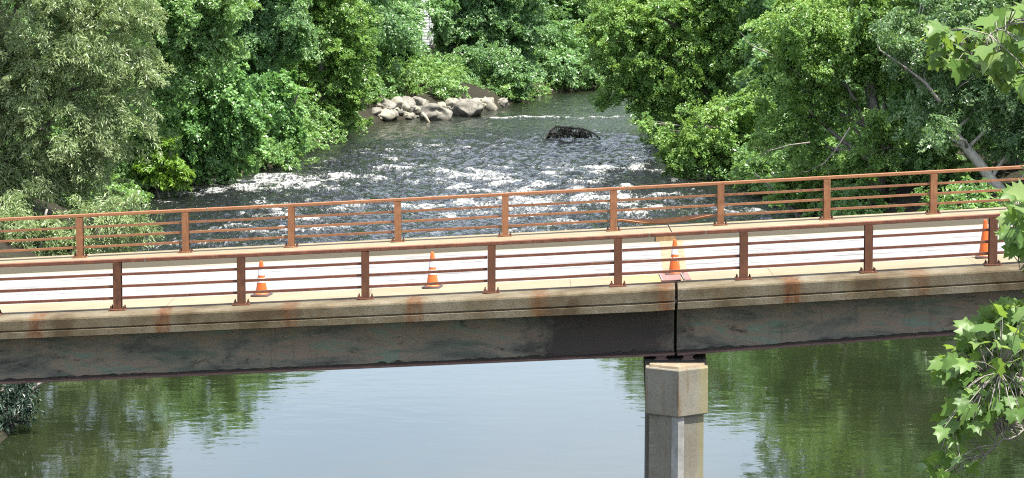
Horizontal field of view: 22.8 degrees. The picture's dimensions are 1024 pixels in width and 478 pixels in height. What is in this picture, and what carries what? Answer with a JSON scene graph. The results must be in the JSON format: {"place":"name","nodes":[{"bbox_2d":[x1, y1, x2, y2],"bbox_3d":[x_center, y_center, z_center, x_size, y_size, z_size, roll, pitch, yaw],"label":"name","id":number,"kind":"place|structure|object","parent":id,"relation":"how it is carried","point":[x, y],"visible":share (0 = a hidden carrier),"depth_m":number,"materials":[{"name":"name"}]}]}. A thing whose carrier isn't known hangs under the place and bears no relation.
{"place":"outdoors","nodes":[
{"label":"outdoors","id":0,"kind":"place"},
{"bbox_2d":[0,274,676,312],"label":"pavement","id":1,"kind":"structure","parent":0,"point":[310,295],"depth_m":50.30,"materials":[{"name":"concrete"}]},
{"bbox_2d":[250,261,272,296],"bbox_3d":[-5.003,0.784,50.588,0.356,0.700,0.356,1,7,12],"label":"traffic cone","id":2,"kind":"object","parent":1,"relation":"on","point":[261,285],"visible":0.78,"depth_m":50.51,"materials":[{"name":"orange plastic"}]},
{"bbox_2d":[422,252,442,288],"bbox_3d":[-1.588,0.613,50.568,0.356,0.720,0.356,1,7,11],"label":"traffic cone","id":3,"kind":"object","parent":1,"relation":"on","point":[432,277],"visible":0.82,"depth_m":50.49,"materials":[{"name":"orange plastic"}]},
{"bbox_2d":[0,213,1012,315],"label":"bridge railing","id":4,"kind":"object","parent":1,"relation":"on","point":[743,267],"visible":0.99,"depth_m":49.35,"materials":[{"name":"metal"}]},
{"bbox_2d":[0,223,1014,304],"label":"road","id":5,"kind":"structure","parent":0,"point":[483,263],"depth_m":54.61,"materials":[{"name":"concrete"}]},
{"bbox_2d":[0,89,1023,477],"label":"river","id":6,"kind":"structure","parent":0,"point":[868,409],"depth_m":78.26,"materials":[{"name":"liquid"}]},
{"bbox_2d":[422,113,429,121],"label":"log","id":7,"kind":"object","parent":6,"relation":"in","point":[425,117],"visible":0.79,"depth_m":192.69,"materials":[{"name":"brown wood"}]},
{"bbox_2d":[420,103,452,120],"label":"boulder","id":8,"kind":"object","parent":6,"relation":"in","point":[433,111],"visible":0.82,"depth_m":194.92,"materials":[{"name":"stone"}]},
{"bbox_2d":[450,99,482,116],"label":"boulder","id":9,"kind":"object","parent":6,"relation":"in","point":[468,107],"visible":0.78,"depth_m":198.72,"materials":[{"name":"stone"}]},
{"bbox_2d":[481,97,497,110],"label":"boulder","id":10,"kind":"object","parent":6,"relation":"in","point":[490,105],"visible":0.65,"depth_m":205.36,"materials":[{"name":"stone"}]},
{"bbox_2d":[498,98,509,106],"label":"boulder","id":11,"kind":"object","parent":6,"relation":"in","point":[503,102],"visible":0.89,"depth_m":210.24,"materials":[{"name":"stone"}]},
{"bbox_2d":[544,125,600,140],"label":"boulder","id":12,"kind":"object","parent":6,"relation":"in","point":[561,132],"visible":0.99,"depth_m":176.26,"materials":[{"name":"black stone"}]},
{"bbox_2d":[0,4,1023,442],"bbox_3d":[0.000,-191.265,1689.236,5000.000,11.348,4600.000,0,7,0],"label":"ground","id":13,"kind":"structure","parent":0,"point":[486,92],"depth_m":124.25,"materials":[{"name":"soil"}]},
{"bbox_2d":[0,382,45,432],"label":"willow shrub","id":14,"kind":"object","parent":13,"relation":"on","point":[16,400],"visible":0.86,"depth_m":71.83,"materials":[{"name":"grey plant"}]},
{"bbox_2d":[0,188,165,256],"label":"willow shrub","id":15,"kind":"object","parent":13,"relation":"on","point":[17,211],"visible":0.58,"depth_m":103.25,"materials":[{"name":"green plant"}]},
{"bbox_2d":[0,0,176,224],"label":"willow tree","id":16,"kind":"object","parent":13,"relation":"on","point":[28,68],"visible":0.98,"depth_m":110.94,"materials":[{"name":"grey plant"}]},
{"bbox_2d":[127,135,195,197],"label":"sumac shrub","id":17,"kind":"object","parent":13,"relation":"on","point":[176,174],"visible":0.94,"depth_m":136.14,"materials":[{"name":"green plant"}]},
{"bbox_2d":[100,0,264,185],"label":"ash tree","id":18,"kind":"object","parent":13,"relation":"on","point":[188,39],"visible":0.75,"depth_m":135.74,"materials":[{"name":"green plant"}]},
{"bbox_2d":[134,52,275,184],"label":"vine covered tree","id":19,"kind":"object","parent":13,"relation":"on","point":[225,115],"visible":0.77,"depth_m":142.46,"materials":[{"name":"green plant"}]},
{"bbox_2d":[222,0,323,85],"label":"oak tree","id":20,"kind":"object","parent":13,"relation":"on","point":[282,36],"visible":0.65,"depth_m":161.59,"materials":[{"name":"green plant"}]},
{"bbox_2d":[245,68,313,163],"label":"alder shrub","id":21,"kind":"object","parent":13,"relation":"on","point":[278,107],"visible":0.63,"depth_m":155.56,"materials":[{"name":"green plant"}]},
{"bbox_2d":[272,0,384,130],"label":"maple tree","id":22,"kind":"object","parent":13,"relation":"on","point":[351,53],"visible":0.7,"depth_m":176.75,"materials":[{"name":"green plant"}]},
{"bbox_2d":[372,107,380,114],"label":"stone","id":23,"kind":"object","parent":13,"relation":"on","point":[376,110],"visible":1,"depth_m":193.79,"materials":[{"name":"stone"}]},
{"bbox_2d":[376,95,389,106],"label":"stone","id":24,"kind":"object","parent":13,"relation":"on","point":[384,100],"visible":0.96,"depth_m":195.73,"materials":[{"name":"stone"}]},
{"bbox_2d":[380,109,395,120],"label":"stone","id":25,"kind":"object","parent":13,"relation":"on","point":[387,115],"visible":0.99,"depth_m":193.78,"materials":[{"name":"stone"}]},
{"bbox_2d":[387,99,396,109],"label":"stone","id":26,"kind":"object","parent":13,"relation":"on","point":[392,104],"visible":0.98,"depth_m":195.99,"materials":[{"name":"stone"}]},
{"bbox_2d":[360,0,426,68],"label":"birch tree","id":27,"kind":"object","parent":13,"relation":"on","point":[423,15],"visible":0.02,"depth_m":207.70,"materials":[{"name":"green plant"}]},
{"bbox_2d":[390,109,398,117],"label":"stone","id":28,"kind":"object","parent":13,"relation":"on","point":[396,113],"visible":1,"depth_m":194.99,"materials":[{"name":"stone"}]},
{"bbox_2d":[391,96,404,108],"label":"stone","id":29,"kind":"object","parent":13,"relation":"on","point":[398,100],"visible":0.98,"depth_m":197.07,"materials":[{"name":"stone"}]},
{"bbox_2d":[400,101,409,111],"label":"stone","id":30,"kind":"object","parent":13,"relation":"on","point":[405,107],"visible":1,"depth_m":197.33,"materials":[{"name":"stone"}]},
{"bbox_2d":[402,96,415,105],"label":"stone","id":31,"kind":"object","parent":13,"relation":"on","point":[410,99],"visible":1,"depth_m":198.23,"materials":[{"name":"stone"}]},
{"bbox_2d":[409,105,415,112],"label":"stone","id":32,"kind":"object","parent":13,"relation":"on","point":[412,108],"visible":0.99,"depth_m":197.87,"materials":[{"name":"stone"}]},
{"bbox_2d":[413,105,420,114],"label":"stone","id":33,"kind":"object","parent":13,"relation":"on","point":[417,110],"visible":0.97,"depth_m":198.35,"materials":[{"name":"stone"}]},
{"bbox_2d":[412,96,423,104],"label":"stone","id":34,"kind":"object","parent":13,"relation":"on","point":[419,100],"visible":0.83,"depth_m":199.43,"materials":[{"name":"stone"}]},
{"bbox_2d":[418,0,433,51],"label":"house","id":35,"kind":"structure","parent":13,"relation":"on","point":[429,42],"depth_m":235.36,"materials":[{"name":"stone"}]},
{"bbox_2d":[430,58,451,66],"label":"dogwood shrub","id":36,"kind":"object","parent":13,"relation":"on","point":[438,61],"visible":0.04,"depth_m":211.15,"materials":[{"name":"green plant"}]},
{"bbox_2d":[437,102,446,108],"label":"stone","id":37,"kind":"object","parent":13,"relation":"on","point":[442,104],"visible":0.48,"depth_m":200.87,"materials":[{"name":"stone"}]},
{"bbox_2d":[445,98,454,107],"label":"stone","id":38,"kind":"object","parent":13,"relation":"on","point":[450,102],"visible":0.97,"depth_m":201.58,"materials":[{"name":"stone"}]},
{"bbox_2d":[427,0,561,100],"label":"deciduous tree","id":39,"kind":"object","parent":13,"relation":"on","point":[496,48],"visible":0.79,"depth_m":220.51,"materials":[{"name":"plant"}]},
{"bbox_2d":[0,49,1019,255],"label":"undergrowth","id":40,"kind":"object","parent":13,"relation":"on","point":[415,71],"visible":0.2,"depth_m":140.87,"materials":[{"name":"green plant"}]},
{"bbox_2d":[0,207,1023,477],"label":"bridge","id":41,"kind":"structure","parent":13,"relation":"on","point":[670,333],"depth_m":49.94,"materials":[{"name":"concrete"}]},
{"bbox_2d":[0,165,1023,257],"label":"bridge railing","id":42,"kind":"object","parent":41,"relation":"on","point":[613,220],"visible":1,"depth_m":58.29,"materials":[{"name":"metal"}]},
{"bbox_2d":[665,239,683,275],"bbox_3d":[3.249,0.361,50.598,0.356,0.710,0.356,1,7,9],"label":"traffic cone","id":43,"kind":"object","parent":41,"relation":"on","point":[674,265],"visible":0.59,"depth_m":50.53,"materials":[{"name":"orange plastic"}]},
{"bbox_2d":[0,0,1023,170],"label":"woodland","id":44,"kind":"object","parent":13,"relation":"on","point":[568,50],"visible":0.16,"depth_m":198.02,"materials":[{"name":"green plant"}]},
{"bbox_2d":[740,32,775,57],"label":"dead branch","id":45,"kind":"object","parent":44,"relation":"attached to","point":[756,47],"visible":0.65,"depth_m":139.28,"materials":[{"name":"grey wood"}]},
{"bbox_2d":[801,127,849,172],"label":"dead branch","id":46,"kind":"object","parent":44,"relation":"attached to","point":[833,152],"visible":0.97,"depth_m":117.69,"materials":[{"name":"grey wood"}]},
{"bbox_2d":[543,0,601,46],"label":"poplar tree","id":47,"kind":"object","parent":13,"relation":"on","point":[576,6],"visible":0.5,"depth_m":239.76,"materials":[{"name":"green plant"}]},
{"bbox_2d":[573,0,759,127],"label":"silver maple","id":48,"kind":"object","parent":13,"relation":"on","point":[643,41],"visible":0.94,"depth_m":164.50,"materials":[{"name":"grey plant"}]},
{"bbox_2d":[634,78,777,180],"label":"box elder","id":49,"kind":"object","parent":13,"relation":"on","point":[725,135],"visible":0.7,"depth_m":146.68,"materials":[{"name":"green plant"}]},
{"bbox_2d":[754,155,862,216],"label":"honeysuckle shrub","id":50,"kind":"object","parent":13,"relation":"on","point":[805,184],"visible":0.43,"depth_m":127.20,"materials":[{"name":"green plant"}]},
{"bbox_2d":[735,0,926,205],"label":"red maple","id":51,"kind":"object","parent":13,"relation":"on","point":[854,53],"visible":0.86,"depth_m":122.92,"materials":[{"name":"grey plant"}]},
{"bbox_2d":[752,141,809,155],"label":"dead branch","id":52,"kind":"object","parent":51,"relation":"attached to","point":[783,146],"visible":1,"depth_m":122.66,"materials":[{"name":"grey wood"}]},
{"bbox_2d":[886,145,966,180],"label":"honeysuckle shrub","id":53,"kind":"object","parent":13,"relation":"on","point":[905,156],"visible":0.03,"depth_m":128.07,"materials":[{"name":"green plant"}]},
{"bbox_2d":[868,0,1023,188],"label":"leaning tree","id":54,"kind":"object","parent":13,"relation":"on","point":[953,14],"visible":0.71,"depth_m":115.36,"materials":[{"name":"green plant"}]},
{"bbox_2d":[878,38,941,102],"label":"dead branch","id":55,"kind":"object","parent":54,"relation":"attached to","point":[934,95],"visible":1,"depth_m":114.78,"materials":[{"name":"grey wood"}]},
{"bbox_2d":[915,0,1023,477],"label":"sycamore tree","id":56,"kind":"object","parent":13,"relation":"on","point":[981,377],"visible":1,"depth_m":12.94,"materials":[{"name":"green plant"}]},
{"bbox_2d":[677,254,1019,280],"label":"pavement","id":57,"kind":"structure","parent":0,"point":[850,267],"depth_m":50.23,"materials":[{"name":"concrete"}]},
{"bbox_2d":[975,220,987,258],"bbox_3d":[9.426,-0.008,50.494,0.356,0.760,0.356,1,7,9],"label":"traffic cone","id":58,"kind":"object","parent":57,"relation":"on","point":[984,246],"visible":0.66,"depth_m":50.42,"materials":[{"name":"orange plastic"}]}
]}

